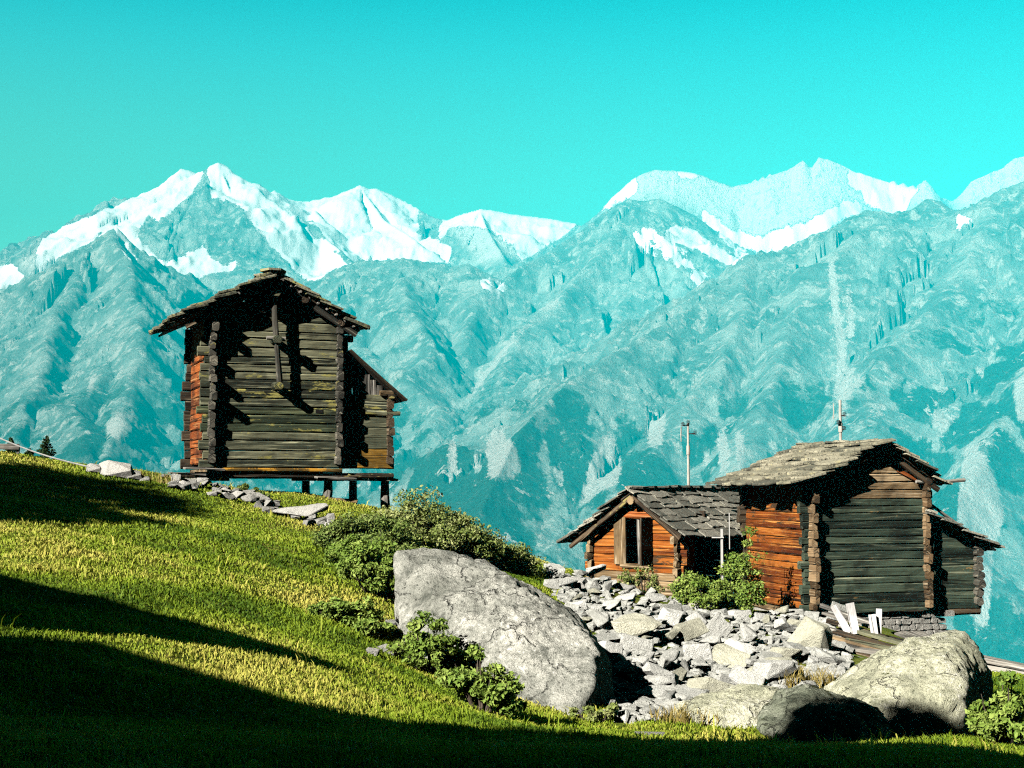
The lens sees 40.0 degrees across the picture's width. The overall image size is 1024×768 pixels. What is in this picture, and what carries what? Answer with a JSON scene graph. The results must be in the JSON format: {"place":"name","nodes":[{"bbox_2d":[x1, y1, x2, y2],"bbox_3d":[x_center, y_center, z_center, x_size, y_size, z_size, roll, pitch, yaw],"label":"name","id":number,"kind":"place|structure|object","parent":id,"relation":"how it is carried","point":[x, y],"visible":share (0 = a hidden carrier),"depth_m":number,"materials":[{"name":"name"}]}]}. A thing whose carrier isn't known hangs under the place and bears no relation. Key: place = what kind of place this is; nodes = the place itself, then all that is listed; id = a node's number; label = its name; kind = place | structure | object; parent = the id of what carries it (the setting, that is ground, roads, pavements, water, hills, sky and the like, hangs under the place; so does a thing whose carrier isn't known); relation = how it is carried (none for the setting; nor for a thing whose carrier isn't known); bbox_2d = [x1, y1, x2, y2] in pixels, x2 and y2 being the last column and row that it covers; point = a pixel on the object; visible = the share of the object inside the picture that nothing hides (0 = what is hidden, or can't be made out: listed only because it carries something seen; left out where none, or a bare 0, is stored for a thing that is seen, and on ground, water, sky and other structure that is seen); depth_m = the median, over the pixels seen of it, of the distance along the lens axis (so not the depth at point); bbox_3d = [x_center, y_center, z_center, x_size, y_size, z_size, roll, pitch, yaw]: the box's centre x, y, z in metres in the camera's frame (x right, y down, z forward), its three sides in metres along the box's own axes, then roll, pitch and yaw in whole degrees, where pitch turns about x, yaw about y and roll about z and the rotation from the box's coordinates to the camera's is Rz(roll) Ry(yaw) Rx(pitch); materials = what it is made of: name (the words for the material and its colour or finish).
{"place":"outdoors","nodes":[
{"label":"outdoors","id":0,"kind":"place"},
{"bbox_2d":[0,157,1023,662],"bbox_3d":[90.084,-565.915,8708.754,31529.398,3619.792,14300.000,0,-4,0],"label":"mountains","id":1,"kind":"structure","parent":0,"point":[552,381],"depth_m":6641.35,"materials":[{"name":"stone"}]},
{"bbox_2d":[0,450,1023,767],"bbox_3d":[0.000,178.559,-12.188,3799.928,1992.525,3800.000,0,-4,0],"label":"ground","id":2,"kind":"structure","parent":0,"point":[310,582],"depth_m":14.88,"materials":[{"name":"plant"}]},
{"bbox_2d":[0,444,19,454],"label":"wooden rail","id":3,"kind":"object","parent":2,"relation":"on","point":[9,447],"visible":0.52,"depth_m":30.52,"materials":[{"name":"grey wood"}]},
{"bbox_2d":[36,435,56,459],"bbox_3d":[-10.772,1.806,32.435,0.780,1.262,0.844,0,-4,0],"label":"spruce tree","id":4,"kind":"object","parent":2,"relation":"on","point":[45,449],"visible":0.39,"depth_m":32.46,"materials":[{"name":"green plant"}]},
{"bbox_2d":[86,463,100,472],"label":"pale stone","id":5,"kind":"object","parent":2,"relation":"on","point":[96,468],"visible":0.73,"depth_m":29.78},
{"bbox_2d":[99,460,132,478],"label":"pale stone","id":6,"kind":"object","parent":2,"relation":"on","point":[109,468],"visible":0.7,"depth_m":29.70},
{"bbox_2d":[127,470,141,479],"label":"pale stone","id":7,"kind":"object","parent":2,"relation":"on","point":[136,475],"visible":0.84,"depth_m":29.75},
{"bbox_2d":[140,469,182,483],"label":"grass tuft","id":8,"kind":"object","parent":2,"relation":"on","point":[160,479],"visible":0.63,"depth_m":29.98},
{"bbox_2d":[219,492,235,500],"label":"wall stone","id":9,"kind":"object","parent":2,"relation":"on","point":[226,495],"visible":0.81,"depth_m":29.41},
{"bbox_2d":[239,493,259,503],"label":"wall stone","id":10,"kind":"object","parent":2,"relation":"on","point":[246,497],"visible":0.81,"depth_m":29.89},
{"bbox_2d":[237,482,269,496],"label":"leafy bush","id":11,"kind":"object","parent":2,"relation":"on","point":[245,486],"visible":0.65,"depth_m":31.32,"materials":[{"name":"green plant"}]},
{"bbox_2d":[148,267,407,508],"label":"raised granary","id":12,"kind":"structure","parent":2,"relation":"on","point":[281,381],"depth_m":33.24,"materials":[{"name":"brown wood"}]},
{"bbox_2d":[272,503,328,516],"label":"wall stone","id":13,"kind":"object","parent":2,"relation":"on","point":[308,510],"visible":1,"depth_m":29.04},
{"bbox_2d":[307,596,401,637],"bbox_3d":[-2.175,3.237,19.596,1.334,0.580,1.237,0,-4,0],"label":"leafy bush","id":14,"kind":"object","parent":2,"relation":"on","point":[365,617],"visible":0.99,"depth_m":19.36,"materials":[{"name":"green plant"}]},
{"bbox_2d":[323,533,396,600],"bbox_3d":[-2.202,2.926,22.519,1.763,1.188,1.987,0,-4,0],"label":"leafy bush","id":15,"kind":"object","parent":2,"relation":"on","point":[353,556],"visible":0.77,"depth_m":22.06,"materials":[{"name":"green plant"}]},
{"bbox_2d":[310,510,429,550],"bbox_3d":[-2.526,2.830,25.740,2.344,1.077,1.707,0,-4,0],"label":"leafy bush","id":16,"kind":"object","parent":2,"relation":"on","point":[370,527],"visible":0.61,"depth_m":25.55,"materials":[{"name":"green plant"}]},
{"bbox_2d":[385,610,473,679],"bbox_3d":[-1.040,3.390,18.191,1.184,0.928,0.967,0,-4,0],"label":"leafy bush","id":17,"kind":"object","parent":2,"relation":"on","point":[436,649],"visible":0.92,"depth_m":18.01,"materials":[{"name":"green plant"}]},
{"bbox_2d":[353,484,507,562],"bbox_3d":[-1.724,2.918,29.460,3.282,1.644,2.164,0,-4,0],"label":"leafy bush","id":18,"kind":"object","parent":2,"relation":"on","point":[452,529],"visible":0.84,"depth_m":29.23,"materials":[{"name":"green plant"}]},
{"bbox_2d":[435,643,527,716],"bbox_3d":[-0.316,3.262,15.382,0.986,0.847,0.793,-1,-4,14],"label":"leafy bush","id":19,"kind":"object","parent":2,"relation":"on","point":[480,687],"visible":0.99,"depth_m":15.29,"materials":[{"name":"green plant"}]},
{"bbox_2d":[453,533,547,576],"bbox_3d":[-0.347,3.587,30.490,2.281,1.347,1.610,0,-4,0],"label":"leafy bush","id":20,"kind":"object","parent":2,"relation":"on","point":[522,555],"visible":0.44,"depth_m":30.28,"materials":[{"name":"green plant"}]},
{"bbox_2d":[393,547,614,715],"bbox_3d":[-0.045,3.610,19.917,2.967,2.501,4.993,4,-5,-44],"label":"boulder","id":21,"kind":"object","parent":2,"relation":"on","point":[549,650],"visible":0.56,"depth_m":18.91,"materials":[{"name":"stone"}]},
{"bbox_2d":[492,554,537,575],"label":"grass tuft","id":22,"kind":"object","parent":2,"relation":"on","point":[522,569],"visible":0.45,"depth_m":30.49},
{"bbox_2d":[543,563,565,577],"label":"rubble stone","id":23,"kind":"object","parent":2,"relation":"on","point":[553,569],"visible":0.78,"depth_m":31.15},
{"bbox_2d":[557,578,577,588],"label":"rubble stone","id":24,"kind":"object","parent":2,"relation":"on","point":[569,582],"visible":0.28,"depth_m":29.58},
{"bbox_2d":[565,577,587,588],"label":"rubble stone","id":25,"kind":"object","parent":2,"relation":"on","point":[581,583],"visible":0.34,"depth_m":29.84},
{"bbox_2d":[585,580,600,590],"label":"rubble stone","id":26,"kind":"object","parent":2,"relation":"on","point":[592,584],"visible":0.62,"depth_m":29.66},
{"bbox_2d":[568,700,618,722],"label":"leafy bush","id":27,"kind":"object","parent":2,"relation":"on","point":[612,708],"visible":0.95,"depth_m":16.87,"materials":[{"name":"green plant"}]},
{"bbox_2d":[586,564,605,575],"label":"rubble stone","id":28,"kind":"object","parent":2,"relation":"on","point":[593,570],"visible":0.95,"depth_m":34.59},
{"bbox_2d":[594,632,619,641],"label":"rubble stone","id":29,"kind":"object","parent":2,"relation":"on","point":[611,637],"visible":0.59,"depth_m":23.77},
{"bbox_2d":[598,641,622,653],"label":"rubble stone","id":30,"kind":"object","parent":2,"relation":"on","point":[610,647],"visible":0.37,"depth_m":22.60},
{"bbox_2d":[602,599,620,609],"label":"rubble stone","id":31,"kind":"object","parent":2,"relation":"on","point":[612,604],"visible":0.94,"depth_m":26.59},
{"bbox_2d":[607,653,625,665],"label":"rubble stone","id":32,"kind":"object","parent":2,"relation":"on","point":[614,658],"visible":0.27,"depth_m":21.91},
{"bbox_2d":[612,583,635,590],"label":"rubble stone","id":33,"kind":"object","parent":2,"relation":"on","point":[623,586],"visible":0.68,"depth_m":34.15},
{"bbox_2d":[615,592,635,601],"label":"rubble stone","id":34,"kind":"object","parent":2,"relation":"on","point":[630,597],"visible":0.52,"depth_m":29.12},
{"bbox_2d":[620,633,653,653],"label":"rubble stone","id":35,"kind":"object","parent":2,"relation":"on","point":[634,644],"visible":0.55,"depth_m":23.54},
{"bbox_2d":[617,564,664,594],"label":"leafy bush","id":36,"kind":"object","parent":2,"relation":"on","point":[628,577],"visible":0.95,"depth_m":34.38,"materials":[{"name":"green plant"}]},
{"bbox_2d":[556,485,745,596],"bbox_3d":[4.722,4.187,38.557,4.346,2.846,5.846,-4,-5,43],"label":"log hut","id":37,"kind":"object","parent":2,"relation":"on","point":[668,532],"visible":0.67,"depth_m":36.95,"materials":[{"name":"brown wood"}]},
{"bbox_2d":[637,518,639,563],"bbox_3d":[3.398,4.082,36.617,0.352,1.222,0.094,-4,-5,43],"label":"window frame","id":38,"kind":"structure","parent":37,"relation":"in","point":[638,520],"depth_m":36.69,"materials":[{"name":"grey wood"}]},
{"bbox_2d":[645,593,665,601],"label":"rubble stone","id":39,"kind":"object","parent":2,"relation":"on","point":[653,597],"visible":1,"depth_m":30.86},
{"bbox_2d":[637,662,678,684],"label":"rubble stone","id":40,"kind":"object","parent":2,"relation":"on","point":[648,668],"visible":0.58,"depth_m":20.73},
{"bbox_2d":[662,603,682,610],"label":"rubble stone","id":41,"kind":"object","parent":2,"relation":"on","point":[677,606],"visible":0.45,"depth_m":29.01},
{"bbox_2d":[657,607,688,626],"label":"rubble stone","id":42,"kind":"object","parent":2,"relation":"on","point":[672,617],"visible":0.83,"depth_m":26.71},
{"bbox_2d":[680,420,696,484],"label":"utility pole","id":43,"kind":"object","parent":2,"relation":"on","point":[688,458],"visible":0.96,"depth_m":46.91,"materials":[{"name":"metal"}]},
{"bbox_2d":[649,701,737,725],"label":"grass tuft","id":44,"kind":"object","parent":2,"relation":"on","point":[683,717],"visible":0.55,"depth_m":16.91,"materials":[{"name":"plant"}]},
{"bbox_2d":[683,643,712,659],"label":"rubble stone","id":45,"kind":"object","parent":2,"relation":"on","point":[696,651],"visible":0.57,"depth_m":23.45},
{"bbox_2d":[549,573,854,722],"bbox_3d":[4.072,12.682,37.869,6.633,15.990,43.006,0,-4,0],"label":"rubble","id":46,"kind":"object","parent":2,"relation":"on","point":[625,713],"depth_m":24.50,"materials":[{"name":"stone"}]},
{"bbox_2d":[543,579,558,588],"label":"rubble stone","id":47,"kind":"object","parent":46,"relation":"on","point":[552,583],"visible":1,"depth_m":27.85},
{"bbox_2d":[587,608,611,628],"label":"rubble stone","id":48,"kind":"object","parent":46,"relation":"on","point":[601,620],"visible":1,"depth_m":24.54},
{"bbox_2d":[612,661,635,676],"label":"rubble stone","id":49,"kind":"object","parent":46,"relation":"on","point":[620,668],"visible":0.81,"depth_m":21.11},
{"bbox_2d":[625,656,648,666],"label":"rubble stone","id":50,"kind":"object","parent":46,"relation":"on","point":[643,660],"visible":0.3,"depth_m":22.46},
{"bbox_2d":[644,675,672,686],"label":"rubble stone","id":51,"kind":"object","parent":46,"relation":"on","point":[655,680],"visible":0.82,"depth_m":20.16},
{"bbox_2d":[634,685,703,699],"bbox_3d":[2.180,4.321,19.520,1.050,0.192,0.631,0,-1,16],"label":"rubble stone","id":52,"kind":"object","parent":46,"relation":"on","point":[654,691],"visible":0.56,"depth_m":19.45,"materials":[{"name":"stone"}]},
{"bbox_2d":[658,629,679,639],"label":"rubble stone","id":53,"kind":"object","parent":46,"relation":"on","point":[670,634],"visible":0.97,"depth_m":24.71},
{"bbox_2d":[660,650,679,667],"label":"rubble stone","id":54,"kind":"object","parent":46,"relation":"on","point":[668,657],"visible":0.88,"depth_m":22.43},
{"bbox_2d":[673,667,686,684],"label":"rubble stone","id":55,"kind":"object","parent":46,"relation":"on","point":[681,672],"visible":0.68,"depth_m":21.20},
{"bbox_2d":[673,617,709,641],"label":"rubble stone","id":56,"kind":"object","parent":46,"relation":"on","point":[690,630],"visible":0.91,"depth_m":24.98,"materials":[{"name":"stone"}]},
{"bbox_2d":[685,612,707,624],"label":"rubble stone","id":57,"kind":"object","parent":46,"relation":"on","point":[696,615],"visible":0.45,"depth_m":26.68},
{"bbox_2d":[693,662,710,670],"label":"rubble stone","id":58,"kind":"object","parent":46,"relation":"on","point":[703,667],"visible":0.98,"depth_m":22.27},
{"bbox_2d":[699,635,721,645],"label":"rubble stone","id":59,"kind":"object","parent":46,"relation":"on","point":[712,640],"visible":0.82,"depth_m":24.52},
{"bbox_2d":[723,639,755,655],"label":"rubble stone","id":60,"kind":"object","parent":46,"relation":"on","point":[743,647],"visible":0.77,"depth_m":24.39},
{"bbox_2d":[728,665,768,685],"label":"rubble stone","id":61,"kind":"object","parent":46,"relation":"on","point":[738,674],"visible":0.64,"depth_m":20.53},
{"bbox_2d":[739,623,757,641],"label":"rubble stone","id":62,"kind":"object","parent":46,"relation":"on","point":[747,633],"visible":1,"depth_m":26.08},
{"bbox_2d":[755,651,782,659],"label":"rubble stone","id":63,"kind":"object","parent":46,"relation":"on","point":[762,655],"visible":0.54,"depth_m":24.02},
{"bbox_2d":[751,659,799,681],"bbox_3d":[4.134,4.491,22.004,0.804,0.369,0.381,7,-9,-17],"label":"rubble stone","id":64,"kind":"object","parent":46,"relation":"on","point":[771,670],"visible":0.82,"depth_m":21.84,"materials":[{"name":"stone"}]},
{"bbox_2d":[774,618,794,630],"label":"rubble stone","id":65,"kind":"object","parent":46,"relation":"on","point":[781,624],"visible":1,"depth_m":29.06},
{"bbox_2d":[784,641,809,658],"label":"rubble stone","id":66,"kind":"object","parent":46,"relation":"on","point":[805,654],"visible":0.69,"depth_m":24.61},
{"bbox_2d":[804,611,819,620],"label":"rubble stone","id":67,"kind":"object","parent":46,"relation":"on","point":[815,616],"visible":0.71,"depth_m":32.53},
{"bbox_2d":[686,677,733,692],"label":"rubble stone","id":68,"kind":"object","parent":2,"relation":"on","point":[710,684],"visible":0.41,"depth_m":20.24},
{"bbox_2d":[667,570,755,610],"bbox_3d":[4.621,4.794,32.405,2.094,1.069,1.447,0,-4,0],"label":"leafy bush","id":69,"kind":"object","parent":2,"relation":"on","point":[718,595],"visible":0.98,"depth_m":32.16,"materials":[{"name":"green plant"}]},
{"bbox_2d":[701,612,732,637],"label":"rubble stone","id":70,"kind":"object","parent":2,"relation":"on","point":[718,624],"visible":0.66,"depth_m":26.17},
{"bbox_2d":[712,513,729,579],"bbox_3d":[4.927,4.298,33.160,0.423,2.508,0.106,0,-4,4],"label":"white post","id":71,"kind":"object","parent":2,"relation":"on","point":[721,537],"visible":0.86,"depth_m":33.17,"materials":[{"name":"paint"}]},
{"bbox_2d":[673,683,778,728],"bbox_3d":[2.851,4.107,17.477,1.440,0.673,2.062,-3,-5,40],"label":"boulder","id":72,"kind":"object","parent":2,"relation":"on","point":[747,702],"visible":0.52,"depth_m":17.14,"materials":[{"name":"stone"}]},
{"bbox_2d":[712,643,750,667],"bbox_3d":[3.616,4.614,23.447,0.418,0.363,0.748,-15,20,-39],"label":"rubble stone","id":73,"kind":"object","parent":2,"relation":"on","point":[723,653],"visible":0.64,"depth_m":23.39,"materials":[{"name":"stone"}]},
{"bbox_2d":[727,609,752,619],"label":"rubble stone","id":74,"kind":"object","parent":2,"relation":"on","point":[743,614],"visible":0.61,"depth_m":29.97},
{"bbox_2d":[713,525,769,608],"bbox_3d":[5.387,4.410,33.344,1.434,2.148,1.153,-2,-4,22],"label":"sapling","id":75,"kind":"object","parent":2,"relation":"on","point":[738,579],"visible":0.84,"depth_m":33.13,"materials":[{"name":"green plant"}]},
{"bbox_2d":[747,657,791,670],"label":"rubble stone","id":76,"kind":"object","parent":2,"relation":"on","point":[774,658],"visible":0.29,"depth_m":22.57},
{"bbox_2d":[770,647,802,659],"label":"rubble stone","id":77,"kind":"object","parent":2,"relation":"on","point":[793,653],"visible":0.52,"depth_m":24.12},
{"bbox_2d":[779,663,839,687],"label":"grass tuft","id":78,"kind":"object","parent":2,"relation":"on","point":[814,677],"visible":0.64,"depth_m":21.89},
{"bbox_2d":[787,616,832,649],"bbox_3d":[5.583,4.764,26.392,0.828,0.745,0.512,11,4,10],"label":"rubble stone","id":79,"kind":"object","parent":2,"relation":"on","point":[808,632],"visible":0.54,"depth_m":26.24,"materials":[{"name":"stone"}]},
{"bbox_2d":[756,684,891,743],"bbox_3d":[3.676,4.026,16.812,1.537,0.795,2.662,-1,-4,8],"label":"boulder","id":80,"kind":"object","parent":2,"relation":"on","point":[805,712],"visible":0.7,"depth_m":16.17,"materials":[{"name":"stone"}]},
{"bbox_2d":[814,646,845,664],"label":"rubble stone","id":81,"kind":"object","parent":2,"relation":"on","point":[824,656],"visible":0.92,"depth_m":24.36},
{"bbox_2d":[826,601,847,622],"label":"rubble stone","id":82,"kind":"object","parent":2,"relation":"on","point":[842,607],"visible":0.3,"depth_m":32.24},
{"bbox_2d":[833,400,845,439],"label":"utility pole","id":83,"kind":"object","parent":2,"relation":"on","point":[841,427],"visible":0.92,"depth_m":45.96,"materials":[{"name":"metal"}]},
{"bbox_2d":[832,640,847,651],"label":"rubble stone","id":84,"kind":"object","parent":2,"relation":"on","point":[839,644],"visible":0.67,"depth_m":27.43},
{"bbox_2d":[705,438,1004,634],"bbox_3d":[8.720,4.025,36.042,6.301,5.204,4.851,1,-4,-16],"label":"log cabin","id":85,"kind":"object","parent":2,"relation":"on","point":[864,527],"visible":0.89,"depth_m":34.42,"materials":[{"name":"brown wood"}]},
{"bbox_2d":[832,635,880,649],"bbox_3d":[7.084,5.281,28.409,1.431,0.293,0.191,-4,-5,45],"label":"plank","id":86,"kind":"object","parent":2,"relation":"on","point":[835,637],"visible":0.57,"depth_m":28.51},
{"bbox_2d":[845,638,890,649],"bbox_3d":[7.321,5.261,28.207,0.129,0.228,1.415,4,-5,-44],"label":"plank","id":87,"kind":"object","parent":86,"relation":"on","point":[878,646],"visible":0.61,"depth_m":28.27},
{"bbox_2d":[853,651,870,656],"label":"plank","id":88,"kind":"object","parent":2,"relation":"on","point":[862,654],"visible":0.29,"depth_m":27.62,"materials":[{"name":"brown wood"}]},
{"bbox_2d":[854,647,879,653],"bbox_3d":[7.172,5.259,27.606,0.873,0.101,0.307,-4,-5,43],"label":"plank","id":89,"kind":"object","parent":88,"relation":"on","point":[865,650],"visible":0.41,"depth_m":27.67,"materials":[{"name":"grey wood"}]},
{"bbox_2d":[850,628,901,644],"bbox_3d":[7.665,5.263,29.209,1.472,0.332,0.211,-4,-5,44],"label":"plank","id":90,"kind":"object","parent":2,"relation":"on","point":[878,636],"visible":0.77,"depth_m":29.18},
{"bbox_2d":[831,604,850,632],"bbox_3d":[6.936,4.957,29.631,0.443,0.645,0.046,0,-4,2],"label":"white board","id":91,"kind":"object","parent":90,"relation":"on","point":[839,616],"visible":0.91,"depth_m":29.61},
{"bbox_2d":[846,602,858,633],"bbox_3d":[7.155,4.921,29.534,0.288,0.668,0.050,0,-4,0],"label":"white board","id":92,"kind":"object","parent":90,"relation":"on","point":[852,617],"visible":0.91,"depth_m":29.52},
{"bbox_2d":[868,614,878,639],"bbox_3d":[7.566,5.088,29.422,0.222,0.546,0.048,0,-4,0],"label":"white board","id":93,"kind":"object","parent":90,"relation":"on","point":[873,623],"visible":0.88,"depth_m":29.41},
{"bbox_2d":[824,629,993,738],"bbox_3d":[5.151,4.210,18.690,2.136,1.634,4.095,-2,-4,28],"label":"boulder","id":94,"kind":"object","parent":2,"relation":"on","point":[936,684],"visible":0.67,"depth_m":17.60,"materials":[{"name":"stone"}]},
{"bbox_2d":[965,669,1023,745],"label":"leafy bush","id":95,"kind":"object","parent":2,"relation":"on","point":[984,719],"visible":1,"depth_m":13.29,"materials":[{"name":"green plant"}]},
{"bbox_2d":[0,0,1023,251],"label":"sky","id":96,"kind":"structure","parent":0,"point":[448,109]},
{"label":"plank","id":97,"kind":"object","parent":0,"visible":0},
{"bbox_2d":[826,618,887,636],"bbox_3d":[7.300,5.196,29.817,0.111,0.358,1.436,4,-5,-45],"label":"plank","id":98,"kind":"object","parent":97,"relation":"on","point":[832,622],"visible":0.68,"depth_m":30.13,"materials":[{"name":"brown wood"}]},
{"bbox_2d":[876,609,881,632],"bbox_3d":[7.693,5.046,29.523,0.167,0.658,0.050,0,-4,0],"label":"white board","id":99,"kind":"object","parent":97,"relation":"on","point":[879,618],"visible":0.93,"depth_m":29.51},
{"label":"plank","id":100,"kind":"object","parent":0,"visible":0},
{"bbox_2d":[832,630,894,645],"bbox_3d":[7.296,5.256,28.808,1.514,0.316,0.268,-4,-5,42],"label":"plank","id":101,"kind":"object","parent":100,"relation":"on","point":[845,634],"visible":0.57,"depth_m":28.90,"materials":[{"name":"brown wood"}]},
{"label":"plank","id":102,"kind":"object","parent":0,"visible":0},
{"bbox_2d":[888,635,903,640],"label":"plank","id":103,"kind":"object","parent":102,"relation":"on","point":[897,638],"visible":0.1,"depth_m":29.64,"materials":[{"name":"brown wood"}]},
{"bbox_2d":[822,612,869,627],"bbox_3d":[7.236,5.085,30.322,1.172,0.276,0.208,-4,-5,44],"label":"plank","id":104,"kind":"object","parent":103,"relation":"on","point":[832,615],"visible":0.55,"depth_m":30.24,"materials":[{"name":"grey wood"}]},
{"bbox_2d":[819,603,868,623],"bbox_3d":[7.357,5.048,30.626,1.465,0.454,0.098,-4,-5,43],"label":"plank","id":105,"kind":"object","parent":104,"relation":"on","point":[844,613],"visible":0.42,"depth_m":30.68,"materials":[{"name":"grey wood"}]},
{"bbox_2d":[891,630,929,638],"bbox_3d":[8.585,5.335,29.605,0.709,0.166,1.058,1,-4,-18],"label":"board","id":106,"kind":"object","parent":103,"relation":"on","point":[906,634],"visible":0.43,"depth_m":29.85,"materials":[{"name":"grey wood"}]},
{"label":"plank","id":107,"kind":"object","parent":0,"visible":0},
{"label":"plank","id":108,"kind":"object","parent":107,"relation":"on","visible":0},
{"bbox_2d":[987,664,1023,673],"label":"plank","id":109,"kind":"object","parent":108,"relation":"on","point":[991,667],"visible":0.36,"depth_m":25.81,"materials":[{"name":"grey wood"}]},
{"bbox_2d":[984,655,1023,670],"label":"plank","id":110,"kind":"object","parent":109,"relation":"on","point":[1004,663],"visible":0.73,"depth_m":25.80,"materials":[{"name":"grey wood"}]},
{"bbox_3d":[-11.221,1.151,28.990,0.137,0.887,0.137,0,-4,0],"label":"cable post","id":111,"kind":"object","parent":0,"visible":0},
{"bbox_2d":[0,438,90,467],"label":"cable","id":112,"kind":"object","parent":111,"relation":"attached to","point":[44,454],"visible":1,"depth_m":29.33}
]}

